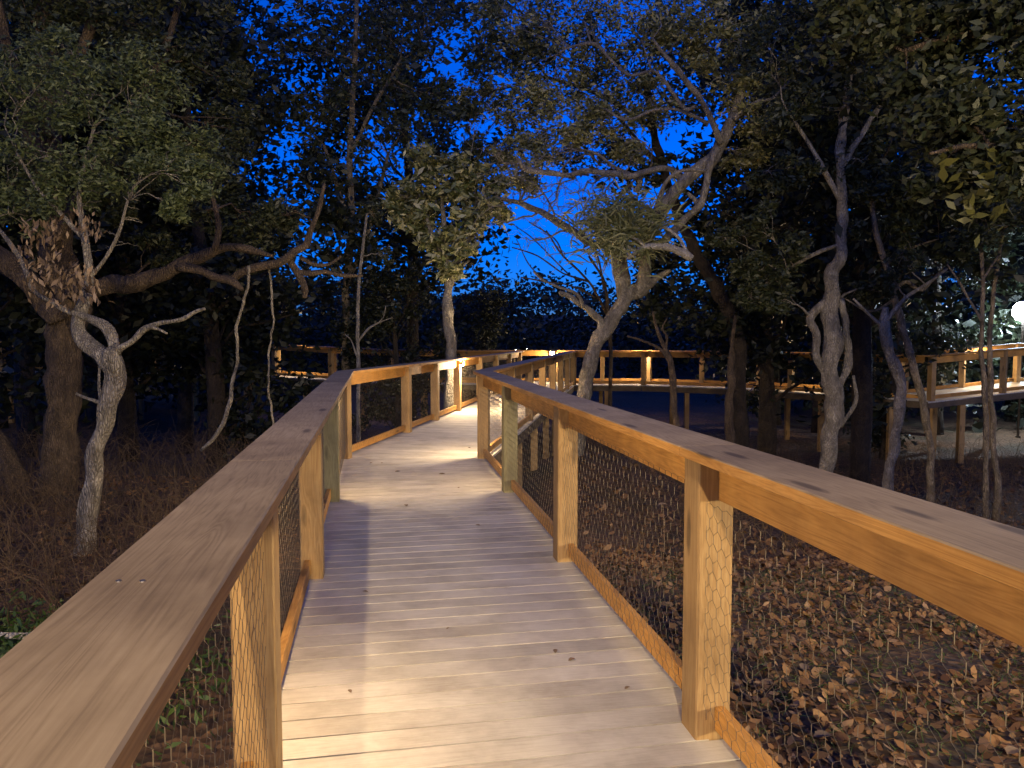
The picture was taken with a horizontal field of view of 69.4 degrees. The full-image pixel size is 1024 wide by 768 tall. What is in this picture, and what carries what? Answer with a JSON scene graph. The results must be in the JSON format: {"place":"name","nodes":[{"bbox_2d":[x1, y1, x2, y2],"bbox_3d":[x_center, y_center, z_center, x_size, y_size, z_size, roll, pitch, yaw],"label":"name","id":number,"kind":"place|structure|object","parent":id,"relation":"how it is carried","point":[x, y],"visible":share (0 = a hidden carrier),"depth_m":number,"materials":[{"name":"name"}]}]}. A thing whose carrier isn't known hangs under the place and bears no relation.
{"place":"outdoors","nodes":[
{"label":"outdoors","id":0,"kind":"place"},
{"bbox_2d":[0,315,1012,379],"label":"hills","id":1,"kind":"structure","parent":0,"point":[695,372],"depth_m":66.31,"materials":[{"name":"plant"}]},
{"bbox_2d":[0,374,1023,767],"bbox_3d":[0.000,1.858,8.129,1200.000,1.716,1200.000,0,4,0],"label":"ground","id":2,"kind":"structure","parent":0,"point":[706,418],"depth_m":7.31,"materials":[{"name":"brown soil"}]},
{"bbox_2d":[0,424,41,502],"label":"leaning trunk","id":3,"kind":"object","parent":2,"relation":"on","point":[8,453],"visible":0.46,"depth_m":9.01,"materials":[{"name":"brown plant"}]},
{"bbox_2d":[0,122,176,428],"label":"forest tree","id":4,"kind":"object","parent":2,"relation":"on","point":[90,412],"visible":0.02,"depth_m":24.88,"materials":[{"name":"green plant"}]},
{"bbox_2d":[0,5,189,457],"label":"forest tree","id":5,"kind":"object","parent":2,"relation":"on","point":[24,408],"visible":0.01,"depth_m":18.94,"materials":[{"name":"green plant"}]},
{"bbox_2d":[0,0,190,412],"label":"forest tree","id":6,"kind":"object","parent":2,"relation":"on","point":[13,296],"visible":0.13,"depth_m":13.50,"materials":[{"name":"green plant"}]},
{"bbox_2d":[0,579,232,765],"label":"fern patch","id":7,"kind":"object","parent":2,"relation":"on","point":[7,644],"visible":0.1,"depth_m":4.55,"materials":[{"name":"green plant"}]},
{"bbox_2d":[0,632,30,638],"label":"fallen branch","id":8,"kind":"object","parent":7,"relation":"on","point":[9,635],"visible":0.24,"depth_m":4.79,"materials":[{"name":"grey wood"}]},
{"bbox_2d":[0,17,234,554],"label":"tree","id":9,"kind":"object","parent":2,"relation":"on","point":[156,160],"visible":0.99,"depth_m":7.38,"materials":[{"name":"green plant"}]},
{"bbox_2d":[0,0,279,461],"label":"forest tree","id":10,"kind":"object","parent":2,"relation":"on","point":[120,314],"visible":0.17,"depth_m":15.56,"materials":[{"name":"green plant"}]},
{"bbox_2d":[0,452,298,632],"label":"dry brush","id":11,"kind":"object","parent":2,"relation":"on","point":[98,528],"visible":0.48,"depth_m":7.05,"materials":[{"name":"brown plant"}]},
{"bbox_2d":[9,0,334,453],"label":"forest tree","id":12,"kind":"object","parent":2,"relation":"on","point":[185,410],"visible":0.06,"depth_m":19.91,"materials":[{"name":"green plant"}]},
{"bbox_2d":[0,0,362,495],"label":"tree","id":13,"kind":"object","parent":2,"relation":"on","point":[62,384],"visible":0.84,"depth_m":9.54,"materials":[{"name":"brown plant"}]},
{"bbox_2d":[200,267,249,450],"bbox_3d":[-3.563,-0.288,9.225,0.771,2.299,0.102,1,4,15],"label":"hanging vine","id":14,"kind":"object","parent":13,"relation":"hanging from","point":[220,426],"visible":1,"depth_m":9.22,"materials":[{"name":"grey plant"}]},
{"bbox_2d":[266,267,274,424],"bbox_3d":[-3.060,-0.431,9.383,0.105,2.230,0.219,-2,4,-24],"label":"hanging vine","id":15,"kind":"object","parent":13,"relation":"hanging from","point":[271,345],"visible":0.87,"depth_m":9.40,"materials":[{"name":"grey plant"}]},
{"bbox_2d":[2,409,384,510],"bbox_3d":[-6.726,0.989,12.249,9.997,1.854,7.580,0,4,0],"label":"dry brush","id":16,"kind":"object","parent":2,"relation":"on","point":[148,457],"visible":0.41,"depth_m":11.49,"materials":[{"name":"brown plant"}]},
{"bbox_2d":[106,0,350,328],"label":"forest tree","id":17,"kind":"object","parent":2,"relation":"on","point":[262,188],"visible":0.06,"depth_m":23.91,"materials":[{"name":"green plant"}]},
{"bbox_2d":[63,0,404,464],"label":"forest tree","id":18,"kind":"object","parent":2,"relation":"on","point":[216,364],"visible":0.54,"depth_m":15.44,"materials":[{"name":"green plant"}]},
{"bbox_2d":[252,0,466,394],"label":"tall tree","id":19,"kind":"object","parent":2,"relation":"on","point":[396,119],"visible":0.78,"depth_m":16.55,"materials":[{"name":"green plant"}]},
{"bbox_2d":[345,201,395,450],"bbox_3d":[-2.666,-0.809,13.992,0.999,5.264,0.548,0,4,0],"label":"sapling","id":20,"kind":"object","parent":2,"relation":"on","point":[372,208],"visible":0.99,"depth_m":13.91,"materials":[{"name":"grey plant"}]},
{"bbox_2d":[250,0,537,420],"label":"forest tree","id":21,"kind":"object","parent":2,"relation":"on","point":[413,255],"visible":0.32,"depth_m":21.88,"materials":[{"name":"green plant"}]},
{"bbox_2d":[327,250,468,434],"bbox_3d":[-2.639,-0.517,17.261,3.089,4.915,3.210,1,4,10],"label":"forest tree","id":22,"kind":"object","parent":2,"relation":"on","point":[393,287],"visible":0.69,"depth_m":16.74,"materials":[{"name":"green plant"}]},
{"bbox_2d":[376,141,517,414],"bbox_3d":[-1.353,-1.528,15.778,2.881,7.101,1.559,1,4,10],"label":"magnolia tree","id":23,"kind":"object","parent":2,"relation":"on","point":[414,204],"visible":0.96,"depth_m":15.43,"materials":[{"name":"green plant"}]},
{"bbox_2d":[427,278,518,406],"bbox_3d":[-1.533,-1.120,26.959,3.531,5.406,3.398,0,4,2],"label":"forest tree","id":24,"kind":"object","parent":2,"relation":"on","point":[483,332],"visible":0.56,"depth_m":26.29,"materials":[{"name":"green plant"}]},
{"bbox_2d":[0,371,1023,767],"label":"boardwalk deck","id":25,"kind":"structure","parent":2,"relation":"on","point":[488,679],"depth_m":3.75,"materials":[{"name":"brown wood"}]},
{"bbox_2d":[0,341,514,382],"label":"railing","id":26,"kind":"object","parent":25,"relation":"on","point":[330,351],"visible":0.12,"depth_m":25.09,"materials":[{"name":"brown wood"}]},
{"bbox_2d":[0,351,523,767],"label":"railing","id":27,"kind":"object","parent":25,"relation":"on","point":[92,671],"visible":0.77,"depth_m":1.44,"materials":[{"name":"brown wood"}]},
{"bbox_2d":[3,345,549,380],"bbox_3d":[-11.359,-0.865,27.404,25.826,1.421,0.753,0,4,8],"label":"railing","id":28,"kind":"object","parent":25,"relation":"on","point":[535,352],"visible":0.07,"depth_m":26.10,"materials":[{"name":"brown wood"}]},
{"bbox_2d":[473,351,1023,767],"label":"railing","id":29,"kind":"object","parent":25,"relation":"on","point":[967,566],"visible":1,"depth_m":2.71,"materials":[{"name":"brown wood"}]},
{"bbox_2d":[555,343,1023,392],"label":"railing","id":30,"kind":"object","parent":25,"relation":"on","point":[1014,378],"visible":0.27,"depth_m":21.98,"materials":[{"name":"brown wood"}]},
{"bbox_2d":[574,347,1023,400],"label":"railing","id":31,"kind":"object","parent":25,"relation":"on","point":[1003,354],"visible":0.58,"depth_m":18.79,"materials":[{"name":"brown wood"}]},
{"bbox_2d":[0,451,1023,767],"bbox_3d":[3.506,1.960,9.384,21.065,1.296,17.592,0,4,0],"label":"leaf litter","id":32,"kind":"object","parent":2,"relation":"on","point":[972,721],"visible":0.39,"depth_m":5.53,"materials":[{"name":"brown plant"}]},
{"bbox_2d":[799,663,808,669],"bbox_3d":[1.865,1.799,4.718,0.072,0.016,0.071,-1,4,-23],"label":"stone","id":33,"kind":"object","parent":32,"relation":"on","point":[804,666],"visible":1,"depth_m":4.72,"materials":[{"name":"grey stone"}]},
{"bbox_2d":[814,730,830,736],"bbox_3d":[1.602,1.808,3.818,0.072,0.016,0.071,2,4,33],"label":"stone","id":34,"kind":"object","parent":32,"relation":"on","point":[819,733],"visible":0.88,"depth_m":3.83,"materials":[{"name":"grey stone"}]},
{"bbox_2d":[845,677,856,683],"bbox_3d":[2.073,1.812,4.519,0.076,0.016,0.070,0,4,0],"label":"stone","id":35,"kind":"object","parent":32,"relation":"on","point":[849,680],"visible":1,"depth_m":4.53,"materials":[{"name":"grey stone"}]},
{"bbox_2d":[1005,745,1018,753],"bbox_3d":[2.518,1.841,3.720,0.072,0.016,0.071,1,4,18],"label":"stone","id":36,"kind":"object","parent":32,"relation":"on","point":[1011,749],"visible":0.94,"depth_m":3.73,"materials":[{"name":"beige stone"}]},
{"bbox_2d":[0,137,1023,432],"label":"wood","id":37,"kind":"object","parent":2,"relation":"on","point":[552,335],"visible":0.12,"depth_m":50.81,"materials":[{"name":"green plant"}]},
{"bbox_2d":[512,213,627,452],"bbox_3d":[1.551,-1.297,19.948,3.112,6.562,0.148,0,4,0],"label":"bare bush","id":38,"kind":"object","parent":2,"relation":"on","point":[605,309],"visible":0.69,"depth_m":19.85,"materials":[{"name":"brown plant"}]},
{"bbox_2d":[405,0,749,447],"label":"dark tree","id":39,"kind":"object","parent":2,"relation":"on","point":[740,422],"visible":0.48,"depth_m":16.17,"materials":[{"name":"green plant"}]},
{"bbox_2d":[453,0,810,455],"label":"oak tree","id":40,"kind":"object","parent":2,"relation":"on","point":[616,231],"visible":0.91,"depth_m":14.48,"materials":[{"name":"green plant"}]},
{"bbox_2d":[627,311,678,480],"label":"thin tree","id":41,"kind":"object","parent":2,"relation":"on","point":[665,352],"visible":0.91,"depth_m":13.97,"materials":[{"name":"brown plant"}]},
{"bbox_2d":[657,503,667,621],"bbox_3d":[1.137,1.369,5.597,0.065,0.946,0.070,2,4,27],"label":"stick","id":42,"kind":"object","parent":2,"relation":"on","point":[663,558],"visible":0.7,"depth_m":5.61,"materials":[{"name":"brown wood"}]},
{"bbox_2d":[724,316,736,442],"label":"thin tree","id":43,"kind":"object","parent":2,"relation":"on","point":[729,412],"visible":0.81,"depth_m":14.98,"materials":[{"name":"brown plant"}]},
{"bbox_2d":[582,0,932,455],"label":"forest tree","id":44,"kind":"object","parent":2,"relation":"on","point":[761,354],"visible":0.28,"depth_m":17.27,"materials":[{"name":"green plant"}]},
{"bbox_2d":[690,143,848,424],"bbox_3d":[9.839,-3.728,27.003,6.309,10.654,6.312,0,4,-8],"label":"forest tree","id":45,"kind":"object","parent":2,"relation":"on","point":[777,379],"visible":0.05,"depth_m":26.98,"materials":[{"name":"green plant"}]},
{"bbox_2d":[578,427,1023,555],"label":"dry brush","id":46,"kind":"object","parent":2,"relation":"on","point":[870,480],"visible":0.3,"depth_m":14.47,"materials":[{"name":"brown plant"}]},
{"bbox_2d":[599,563,1023,765],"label":"grass","id":47,"kind":"structure","parent":2,"relation":"on","point":[833,649],"depth_m":5.20,"materials":[{"name":"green plant"}]},
{"bbox_2d":[602,559,1023,767],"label":"dead twigs","id":48,"kind":"object","parent":2,"relation":"on","point":[857,667],"visible":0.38,"depth_m":5.09,"materials":[{"name":"brown wood"}]},
{"bbox_2d":[697,0,951,432],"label":"forest tree","id":49,"kind":"object","parent":2,"relation":"on","point":[814,423],"visible":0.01,"depth_m":23.83,"materials":[{"name":"green plant"}]},
{"bbox_2d":[700,0,949,472],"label":"grey tree","id":50,"kind":"object","parent":2,"relation":"on","point":[826,306],"visible":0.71,"depth_m":12.80,"materials":[{"name":"green plant"}]},
{"bbox_2d":[703,0,1023,483],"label":"forest tree","id":51,"kind":"object","parent":2,"relation":"on","point":[863,322],"visible":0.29,"depth_m":14.46,"materials":[{"name":"green plant"}]},
{"bbox_2d":[789,197,978,459],"bbox_3d":[9.484,-1.635,19.285,4.634,7.372,4.815,-1,4,-20],"label":"forest tree","id":52,"kind":"object","parent":2,"relation":"on","point":[927,345],"visible":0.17,"depth_m":18.74,"materials":[{"name":"green plant"}]},
{"bbox_2d":[852,238,947,490],"bbox_3d":[6.519,-0.012,12.520,1.285,4.930,0.966,-3,4,-36],"label":"twisted tree","id":53,"kind":"object","parent":2,"relation":"on","point":[892,359],"visible":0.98,"depth_m":12.43,"materials":[{"name":"grey plant"}]},
{"bbox_2d":[793,0,1023,247],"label":"overhanging tree","id":54,"kind":"object","parent":2,"relation":"on","point":[932,79],"visible":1,"depth_m":6.44,"materials":[{"name":"green plant"}]},
{"bbox_2d":[834,153,1003,502],"bbox_3d":[7.008,-0.808,12.955,2.753,6.488,1.539,1,4,13],"label":"slanting tree","id":55,"kind":"object","parent":2,"relation":"on","point":[870,194],"visible":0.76,"depth_m":12.83,"materials":[{"name":"grey plant"}]},
{"bbox_2d":[849,63,1023,434],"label":"forest tree","id":56,"kind":"object","parent":2,"relation":"on","point":[962,337],"visible":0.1,"depth_m":22.77,"materials":[{"name":"green plant"}]},
{"bbox_2d":[911,158,1023,518],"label":"thin tree","id":57,"kind":"object","parent":2,"relation":"on","point":[970,235],"visible":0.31,"depth_m":11.96,"materials":[{"name":"grey plant"}]},
{"bbox_2d":[944,199,1023,521],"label":"thin tree","id":58,"kind":"object","parent":2,"relation":"on","point":[995,470],"visible":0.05,"depth_m":12.54,"materials":[{"name":"grey plant"}]},
{"bbox_2d":[952,237,1023,421],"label":"forest tree","id":59,"kind":"object","parent":2,"relation":"on","point":[1012,417],"visible":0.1,"depth_m":27.90,"materials":[{"name":"green plant"}]},
{"bbox_2d":[985,11,1023,291],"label":"forest tree","id":60,"kind":"object","parent":2,"relation":"on","point":[1020,92],"visible":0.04,"depth_m":21.17,"materials":[{"name":"green plant"}]},
{"bbox_2d":[1012,300,1023,437],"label":"park lamp","id":61,"kind":"object","parent":2,"relation":"on","point":[1018,308],"visible":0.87,"depth_m":22.92,"materials":[{"name":"metal"}]},
{"bbox_2d":[6,0,1023,317],"label":"sky","id":62,"kind":"structure","parent":0,"point":[671,145],"materials":[{"name":"blue"}]}
]}

